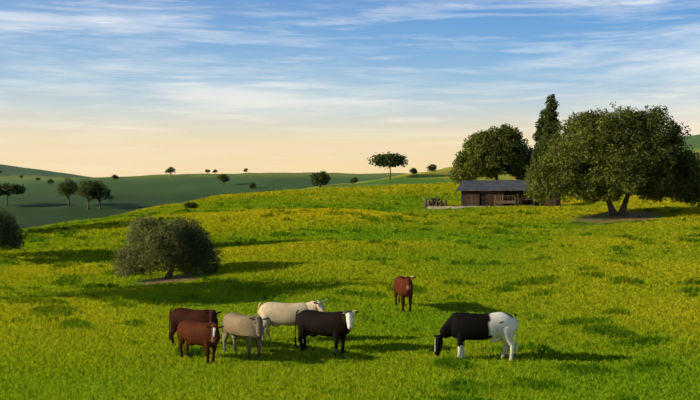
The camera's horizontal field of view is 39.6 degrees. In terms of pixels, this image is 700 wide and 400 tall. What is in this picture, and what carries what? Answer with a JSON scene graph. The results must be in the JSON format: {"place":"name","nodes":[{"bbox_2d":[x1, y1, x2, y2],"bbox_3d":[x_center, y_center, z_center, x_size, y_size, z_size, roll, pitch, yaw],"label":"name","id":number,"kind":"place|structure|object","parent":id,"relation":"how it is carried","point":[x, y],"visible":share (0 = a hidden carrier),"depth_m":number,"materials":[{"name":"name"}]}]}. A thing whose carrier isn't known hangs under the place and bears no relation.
{"place":"outdoors","nodes":[
{"label":"outdoors","id":0,"kind":"place"},
{"bbox_2d":[0,134,699,399],"bbox_3d":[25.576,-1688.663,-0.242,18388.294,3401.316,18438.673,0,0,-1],"label":"ground","id":1,"kind":"structure","parent":0,"point":[41,202],"depth_m":390.30,"materials":[{"name":"green plant"}]},
{"bbox_2d":[0,183,25,205],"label":"tree","id":2,"kind":"object","parent":1,"relation":"on","point":[6,188],"depth_m":359.54,"materials":[{"name":"green plant"}]},
{"bbox_2d":[0,207,29,251],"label":"tree","id":3,"kind":"object","parent":1,"relation":"on","point":[10,238],"depth_m":65.74,"materials":[{"name":"green plant"}]},
{"bbox_2d":[57,178,78,205],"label":"tree","id":4,"kind":"object","parent":1,"relation":"on","point":[70,184],"depth_m":356.63,"materials":[{"name":"green plant"}]},
{"bbox_2d":[76,179,103,208],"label":"tree","id":5,"kind":"object","parent":1,"relation":"on","point":[83,191],"depth_m":349.05,"materials":[{"name":"green plant"}]},
{"bbox_2d":[88,180,113,208],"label":"tree","id":6,"kind":"object","parent":1,"relation":"on","point":[102,189],"depth_m":350.68,"materials":[{"name":"green plant"}]},
{"bbox_2d":[110,213,223,278],"bbox_3d":[-9.442,2.641,50.590,5.502,3.903,4.355,0,0,34],"label":"tree","id":7,"kind":"object","parent":1,"relation":"on","point":[183,248],"depth_m":49.84,"materials":[{"name":"green plant"}]},
{"bbox_2d":[165,167,175,176],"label":"tree","id":8,"kind":"object","parent":1,"relation":"on","point":[169,170],"depth_m":481.99,"materials":[{"name":"green plant"}]},
{"bbox_2d":[184,202,198,207],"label":"bush","id":9,"kind":"object","parent":1,"relation":"on","point":[189,204],"depth_m":109.07,"materials":[{"name":"green plant"}]},
{"bbox_2d":[169,308,221,346],"bbox_3d":[-4.732,4.016,30.131,2.206,1.336,0.752,0,0,40],"label":"cow","id":10,"kind":"object","parent":1,"relation":"on","point":[176,315],"visible":0.52,"depth_m":30.09},
{"bbox_2d":[177,320,223,363],"bbox_3d":[-4.289,4.155,28.182,0.662,1.283,2.181,0,0,-40],"label":"cow","id":11,"kind":"object","parent":1,"relation":"on","point":[193,333],"visible":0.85,"depth_m":28.03},
{"bbox_2d":[217,174,228,185],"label":"tree","id":12,"kind":"object","parent":1,"relation":"on","point":[222,179],"depth_m":429.53,"materials":[{"name":"green plant"}]},
{"bbox_2d":[222,312,268,358],"bbox_3d":[-3.060,4.032,28.772,0.713,1.452,2.388,0,0,-34],"label":"cow","id":13,"kind":"object","parent":1,"relation":"on","point":[248,329],"visible":0.88,"depth_m":28.55},
{"bbox_2d":[249,182,256,188],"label":"tree","id":14,"kind":"object","parent":1,"relation":"on","point":[252,185],"depth_m":412.10,"materials":[{"name":"green plant"}]},
{"bbox_2d":[258,299,326,340],"bbox_3d":[-1.835,3.906,31.297,2.386,1.505,0.673,0,0,17],"label":"cow","id":15,"kind":"object","parent":1,"relation":"on","point":[278,314],"visible":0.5,"depth_m":31.14},
{"bbox_2d":[309,170,330,186],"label":"tree","id":16,"kind":"object","parent":1,"relation":"on","point":[314,176],"depth_m":191.29,"materials":[{"name":"green plant"}]},
{"bbox_2d":[294,310,359,355],"bbox_3d":[-0.664,4.017,29.622,2.394,1.551,0.765,0,0,39],"label":"cow","id":17,"kind":"object","parent":1,"relation":"on","point":[336,326],"visible":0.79,"depth_m":29.48},
{"bbox_2d":[0,182,699,399],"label":"grass tufts","id":18,"kind":"object","parent":1,"relation":"on","point":[433,251],"visible":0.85,"depth_m":39.06,"materials":[{"name":"green plant"}]},
{"bbox_2d":[350,177,357,183],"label":"tree","id":19,"kind":"object","parent":1,"relation":"on","point":[355,180],"depth_m":197.06,"materials":[{"name":"green plant"}]},
{"bbox_2d":[367,151,407,178],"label":"tree","id":20,"kind":"object","parent":1,"relation":"on","point":[389,160],"depth_m":219.60,"materials":[{"name":"green plant"}]},
{"bbox_2d":[393,276,415,312],"bbox_3d":[2.103,3.596,37.587,0.677,1.537,2.440,0,0,-9],"label":"cow","id":21,"kind":"object","parent":1,"relation":"on","point":[402,287],"visible":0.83,"depth_m":37.19},
{"bbox_2d":[409,168,416,173],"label":"tree","id":22,"kind":"object","parent":1,"relation":"on","point":[412,170],"depth_m":224.01,"materials":[{"name":"green plant"}]},
{"bbox_2d":[426,164,436,171],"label":"tree","id":23,"kind":"object","parent":1,"relation":"on","point":[431,167],"depth_m":228.08,"materials":[{"name":"green plant"}]},
{"bbox_2d":[424,195,446,208],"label":"log pile","id":24,"kind":"object","parent":1,"relation":"on","point":[438,201],"visible":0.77,"depth_m":112.18,"materials":[{"name":"brown wood"}]},
{"bbox_2d":[434,312,517,360],"bbox_3d":[3.643,3.967,28.058,2.424,1.470,0.742,0,0,-1],"label":"cow","id":25,"kind":"object","parent":1,"relation":"on","point":[461,327],"visible":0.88,"depth_m":27.84},
{"bbox_2d":[448,122,533,184],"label":"round tree","id":26,"kind":"object","parent":1,"relation":"on","point":[516,156],"depth_m":145.97,"materials":[{"name":"green plant"}]},
{"bbox_2d":[427,180,563,209],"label":"barn","id":27,"kind":"structure","parent":1,"relation":"on","point":[479,193],"depth_m":111.09,"materials":[{"name":"brown wood"}]},
{"bbox_2d":[494,195,524,205],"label":"feed rack","id":28,"kind":"object","parent":1,"relation":"on","point":[502,201],"visible":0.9,"depth_m":107.59,"materials":[{"name":"brown wood"}]},
{"bbox_2d":[526,108,546,177],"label":"cypress","id":29,"kind":"object","parent":1,"relation":"on","point":[537,135],"depth_m":133.64,"materials":[{"name":"green plant"}]},
{"bbox_2d":[533,94,560,194],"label":"cypress","id":30,"kind":"object","parent":1,"relation":"on","point":[551,115],"depth_m":131.07,"materials":[{"name":"green plant"}]},
{"bbox_2d":[523,102,699,215],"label":"tree","id":31,"kind":"object","parent":1,"relation":"on","point":[546,180],"depth_m":88.74,"materials":[{"name":"green plant"}]},
{"bbox_2d":[0,0,699,177],"label":"sky","id":32,"kind":"structure","parent":0,"point":[89,88],"materials":[{"name":"blue"}]}
]}

